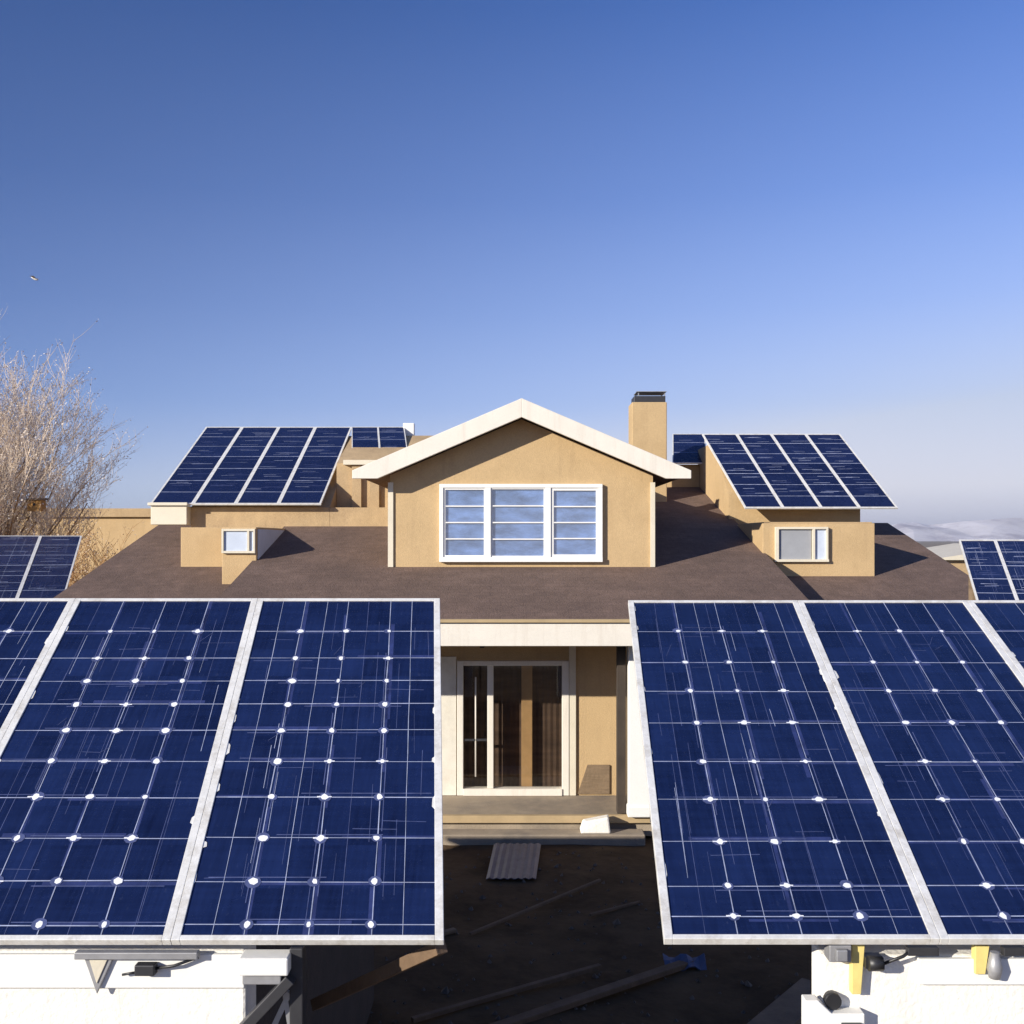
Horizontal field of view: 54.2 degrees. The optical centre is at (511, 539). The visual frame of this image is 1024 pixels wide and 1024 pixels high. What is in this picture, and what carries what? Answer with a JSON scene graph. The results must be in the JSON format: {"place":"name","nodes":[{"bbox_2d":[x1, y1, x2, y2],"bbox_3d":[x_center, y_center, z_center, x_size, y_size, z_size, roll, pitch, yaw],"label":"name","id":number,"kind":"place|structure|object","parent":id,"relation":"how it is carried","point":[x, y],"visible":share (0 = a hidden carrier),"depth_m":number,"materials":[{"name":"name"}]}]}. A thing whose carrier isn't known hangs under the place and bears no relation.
{"place":"outdoors","nodes":[
{"label":"outdoors","id":0,"kind":"place"},
{"bbox_2d":[6,508,157,584],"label":"building","id":1,"kind":"structure","parent":0,"point":[115,523],"depth_m":27.00,"materials":[{"name":"beige paint"}]},
{"bbox_2d":[0,0,1023,524],"label":"sky","id":2,"kind":"structure","parent":0,"point":[437,216],"materials":[{"name":"blue"}]},
{"bbox_2d":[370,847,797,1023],"bbox_3d":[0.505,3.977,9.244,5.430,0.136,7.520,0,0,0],"label":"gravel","id":3,"kind":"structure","parent":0,"point":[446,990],"depth_m":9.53,"materials":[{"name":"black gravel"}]},
{"bbox_2d":[367,541,958,1023],"bbox_3d":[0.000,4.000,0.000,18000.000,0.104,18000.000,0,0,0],"label":"ground","id":4,"kind":"structure","parent":0,"point":[661,999],"depth_m":9.61,"materials":[{"name":"soil"}]},
{"bbox_2d":[0,310,147,539],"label":"bare tree","id":5,"kind":"object","parent":4,"relation":"on","point":[13,453],"visible":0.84,"depth_m":20.67,"materials":[{"name":"brown plant"}]},
{"bbox_2d":[25,498,47,510],"bbox_3d":[-9.512,-0.712,20.005,0.319,0.269,0.290,0,0,0],"label":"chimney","id":6,"kind":"object","parent":5,"relation":"hanging from","point":[34,505],"visible":1,"depth_m":19.90,"materials":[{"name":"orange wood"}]},
{"bbox_2d":[46,512,138,586],"bbox_3d":[-8.357,1.776,19.430,2.474,4.647,2.651,0,0,27],"label":"bare shrub","id":7,"kind":"object","parent":4,"relation":"on","point":[79,570],"visible":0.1,"depth_m":19.68,"materials":[{"name":"plant"}]},
{"bbox_2d":[0,945,373,1023],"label":"shed","id":8,"kind":"structure","parent":4,"relation":"on","point":[137,984],"depth_m":3.76,"materials":[{"name":"white paint"}]},
{"bbox_2d":[240,940,447,1023],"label":"support frame","id":9,"kind":"object","parent":4,"relation":"on","point":[294,982],"visible":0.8,"depth_m":3.75,"materials":[{"name":"metal"}]},
{"bbox_2d":[444,927,455,935],"bbox_3d":[-0.720,3.950,10.026,0.351,0.040,0.060,0,0,-35],"label":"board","id":10,"kind":"object","parent":4,"relation":"on","point":[449,931],"visible":0.45,"depth_m":10.07,"materials":[{"name":"grey wood"}]},
{"bbox_2d":[411,963,600,1022],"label":"board","id":11,"kind":"object","parent":4,"relation":"on","point":[492,996],"visible":1,"depth_m":8.69,"materials":[{"name":"brown wood"}]},
{"bbox_2d":[54,391,968,845],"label":"house","id":12,"kind":"structure","parent":4,"relation":"on","point":[532,547],"depth_m":15.25,"materials":[{"name":"beige paint"}]},
{"bbox_2d":[221,529,255,552],"bbox_3d":[-4.270,0.015,15.619,0.520,0.380,0.058,0,0,0],"label":"window","id":13,"kind":"structure","parent":12,"relation":"in","point":[232,540],"depth_m":15.62,"materials":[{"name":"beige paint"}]},
{"bbox_2d":[352,427,378,447],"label":"solar panel","id":14,"kind":"object","parent":12,"relation":"on","point":[365,436],"visible":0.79,"depth_m":19.95,"materials":[{"name":"glass"}]},
{"bbox_2d":[378,427,406,446],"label":"solar panel","id":15,"kind":"object","parent":12,"relation":"on","point":[392,436],"visible":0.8,"depth_m":19.95,"materials":[{"name":"glass"}]},
{"bbox_2d":[457,661,568,795],"bbox_3d":[0.015,2.740,14.615,1.630,1.960,0.170,0,0,0],"label":"patio door","id":16,"kind":"structure","parent":12,"relation":"in","point":[489,790],"depth_m":14.55,"materials":[{"name":"white paint"}]},
{"bbox_2d":[439,484,602,561],"bbox_3d":[0.137,-0.259,15.254,2.487,1.190,0.088,0,0,0],"label":"window","id":17,"kind":"structure","parent":12,"relation":"in","point":[478,522],"depth_m":15.29,"materials":[{"name":"white paint"}]},
{"bbox_2d":[580,815,609,832],"bbox_3d":[1.102,3.761,13.270,0.393,0.213,0.218,0,0,0],"label":"stone block","id":18,"kind":"object","parent":12,"relation":"on","point":[599,824],"depth_m":13.17,"materials":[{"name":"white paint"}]},
{"bbox_2d":[672,434,705,463],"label":"solar panel","id":19,"kind":"object","parent":12,"relation":"on","point":[686,448],"visible":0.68,"depth_m":21.57,"materials":[{"name":"glass"}]},
{"bbox_2d":[774,527,828,561],"bbox_3d":[4.641,0.070,16.032,0.862,0.558,0.073,0,0,0],"label":"window","id":20,"kind":"structure","parent":12,"relation":"in","point":[792,544],"depth_m":16.04,"materials":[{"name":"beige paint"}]},
{"bbox_2d":[486,843,540,879],"bbox_3d":[0.035,3.940,12.300,0.605,0.075,1.218,0,0,4],"label":"metal sheet","id":21,"kind":"object","parent":4,"relation":"on","point":[514,861],"visible":1,"depth_m":12.25,"materials":[{"name":"metal"}]},
{"bbox_2d":[469,879,600,935],"bbox_3d":[0.301,3.950,10.822,0.035,0.030,2.149,0,0,42],"label":"board","id":22,"kind":"object","parent":4,"relation":"on","point":[502,920],"visible":1,"depth_m":10.71,"materials":[{"name":"brown wood"}]},
{"bbox_2d":[491,960,693,1023],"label":"board","id":23,"kind":"object","parent":4,"relation":"on","point":[550,1009],"visible":1,"depth_m":8.65,"materials":[{"name":"brown wood"}]},
{"bbox_2d":[663,953,706,970],"bbox_3d":[1.610,3.934,9.318,0.393,0.117,0.145,0,0,0],"label":"tarpaulin","id":24,"kind":"object","parent":23,"relation":"on","point":[699,963],"visible":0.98,"depth_m":9.33,"materials":[{"name":"blue plastic"}]},
{"bbox_2d":[589,901,640,915],"bbox_3d":[1.109,3.950,10.723,0.688,0.030,0.030,0,0,-33],"label":"board","id":25,"kind":"object","parent":4,"relation":"on","point":[614,908],"visible":1,"depth_m":10.71,"materials":[{"name":"grey wood"}]},
{"bbox_2d":[747,978,810,1023],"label":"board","id":26,"kind":"object","parent":4,"relation":"on","point":[784,1007],"visible":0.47,"depth_m":8.38,"materials":[{"name":"grey wood"}]},
{"bbox_2d":[801,945,1023,1023],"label":"carport","id":27,"kind":"object","parent":4,"relation":"on","point":[917,984],"visible":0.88,"depth_m":3.72,"materials":[{"name":"white paint"}]},
{"bbox_2d":[927,543,967,574],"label":"building","id":28,"kind":"structure","parent":0,"point":[952,554],"depth_m":31.77,"materials":[{"name":"beige paint"}]},
{"bbox_2d":[892,518,1023,540],"bbox_3d":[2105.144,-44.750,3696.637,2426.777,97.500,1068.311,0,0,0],"label":"hills","id":29,"kind":"structure","parent":0,"point":[1004,528],"depth_m":3415.38,"materials":[{"name":"white snow"}]},
{"bbox_2d":[969,578,975,599],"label":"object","id":30,"kind":"object","parent":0,"point":[971,595],"visible":0.08,"depth_m":10.80,"materials":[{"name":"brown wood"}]},
{"bbox_2d":[959,540,1016,599],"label":"solar panel","id":31,"kind":"object","parent":30,"relation":"on","point":[987,573],"visible":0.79,"depth_m":10.29,"materials":[{"name":"glass"}]},
{"bbox_2d":[995,539,1023,599],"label":"solar panel","id":32,"kind":"object","parent":30,"relation":"on","point":[1011,551],"visible":0.95,"depth_m":10.41,"materials":[{"name":"glass"}]},
{"bbox_3d":[-2.322,1.054,4.602,3.988,0.982,1.162,0,0,0],"label":"mounting rack","id":33,"kind":"object","parent":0,"visible":0},
{"bbox_2d":[0,598,74,742],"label":"solar panel","id":34,"kind":"object","parent":33,"relation":"on","point":[30,628],"visible":1,"depth_m":5.18,"materials":[{"name":"glass"}]},
{"bbox_2d":[0,598,257,944],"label":"solar panel","id":35,"kind":"object","parent":33,"relation":"on","point":[110,743],"visible":1,"depth_m":4.41,"materials":[{"name":"glass"}]},
{"bbox_2d":[171,598,443,944],"bbox_3d":[-0.822,0.903,4.581,0.997,1.168,1.932,0,0,-5],"label":"solar panel","id":36,"kind":"object","parent":33,"relation":"on","point":[322,821],"visible":1,"depth_m":4.30,"materials":[{"name":"glass"}]},
{"bbox_3d":[2.618,1.068,4.783,3.981,0.954,1.430,0,0,0],"label":"mounting rack","id":37,"kind":"object","parent":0,"visible":0},
{"bbox_2d":[628,600,939,944],"bbox_3d":[1.117,0.912,4.766,0.998,1.114,2.358,0,0,3],"label":"solar panel","id":38,"kind":"object","parent":37,"relation":"on","point":[771,823],"visible":1,"depth_m":4.35,"materials":[{"name":"glass"}]},
{"bbox_2d":[798,600,1023,944],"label":"solar panel","id":39,"kind":"object","parent":37,"relation":"on","point":[930,693],"visible":0.98,"depth_m":4.69,"materials":[{"name":"glass"}]},
{"bbox_2d":[967,600,1023,676],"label":"solar panel","id":40,"kind":"object","parent":37,"relation":"on","point":[1003,621],"visible":0.92,"depth_m":5.67,"materials":[{"name":"glass"}]},
{"bbox_3d":[-4.833,-1.445,19.120,2.975,1.057,1.841,0,0,0],"label":"mounting rack","id":41,"kind":"object","parent":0,"visible":0},
{"bbox_2d":[152,427,241,504],"bbox_3d":[-5.961,-1.473,19.104,0.751,1.720,3.032,0,0,1],"label":"solar panel","id":42,"kind":"object","parent":41,"relation":"on","point":[189,477],"visible":1,"depth_m":18.94,"materials":[{"name":"glass"}]},
{"bbox_2d":[193,427,278,504],"bbox_3d":[-5.209,-1.473,19.104,0.751,1.720,3.032,0,0,1],"label":"solar panel","id":43,"kind":"object","parent":41,"relation":"on","point":[228,480],"visible":1,"depth_m":18.91,"materials":[{"name":"glass"}]},
{"bbox_2d":[236,427,314,504],"bbox_3d":[-4.456,-1.473,19.104,0.751,1.720,3.032,0,0,1],"label":"solar panel","id":44,"kind":"object","parent":41,"relation":"on","point":[268,481],"visible":1,"depth_m":18.91,"materials":[{"name":"glass"}]},
{"bbox_2d":[278,427,351,504],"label":"solar panel","id":45,"kind":"object","parent":41,"relation":"on","point":[311,477],"visible":0.99,"depth_m":18.91,"materials":[{"name":"glass"}]},
{"bbox_3d":[5.312,-1.299,18.800,2.892,0.957,1.212,0,0,0],"label":"mounting rack","id":46,"kind":"object","parent":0,"visible":0},
{"bbox_2d":[702,434,782,508],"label":"solar panel","id":47,"kind":"object","parent":46,"relation":"on","point":[752,489],"visible":1,"depth_m":18.68,"materials":[{"name":"glass"}]},
{"bbox_2d":[737,434,820,508],"bbox_3d":[4.971,-1.325,18.780,0.670,1.548,2.143,0,0,-11],"label":"solar panel","id":48,"kind":"object","parent":46,"relation":"on","point":[785,482],"visible":1,"depth_m":18.68,"materials":[{"name":"glass"}]},
{"bbox_2d":[771,434,859,508],"bbox_3d":[5.652,-1.325,18.780,0.670,1.548,2.143,0,0,-11],"label":"solar panel","id":49,"kind":"object","parent":46,"relation":"on","point":[822,481],"visible":1,"depth_m":18.68,"materials":[{"name":"glass"}]},
{"bbox_2d":[806,434,897,508],"bbox_3d":[6.333,-1.325,18.780,0.670,1.548,2.143,0,0,-11],"label":"solar panel","id":50,"kind":"object","parent":46,"relation":"on","point":[859,482],"visible":1,"depth_m":18.68,"materials":[{"name":"glass"}]},
{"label":"panel stand","id":51,"kind":"object","parent":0,"visible":0},
{"bbox_2d":[0,536,39,597],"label":"solar panel","id":52,"kind":"object","parent":51,"relation":"on","point":[16,554],"visible":0.95,"depth_m":16.77,"materials":[{"name":"glass"}]},
{"bbox_2d":[17,536,81,597],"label":"solar panel","id":53,"kind":"object","parent":51,"relation":"on","point":[50,569],"visible":0.85,"depth_m":16.70,"materials":[{"name":"glass"}]}
]}

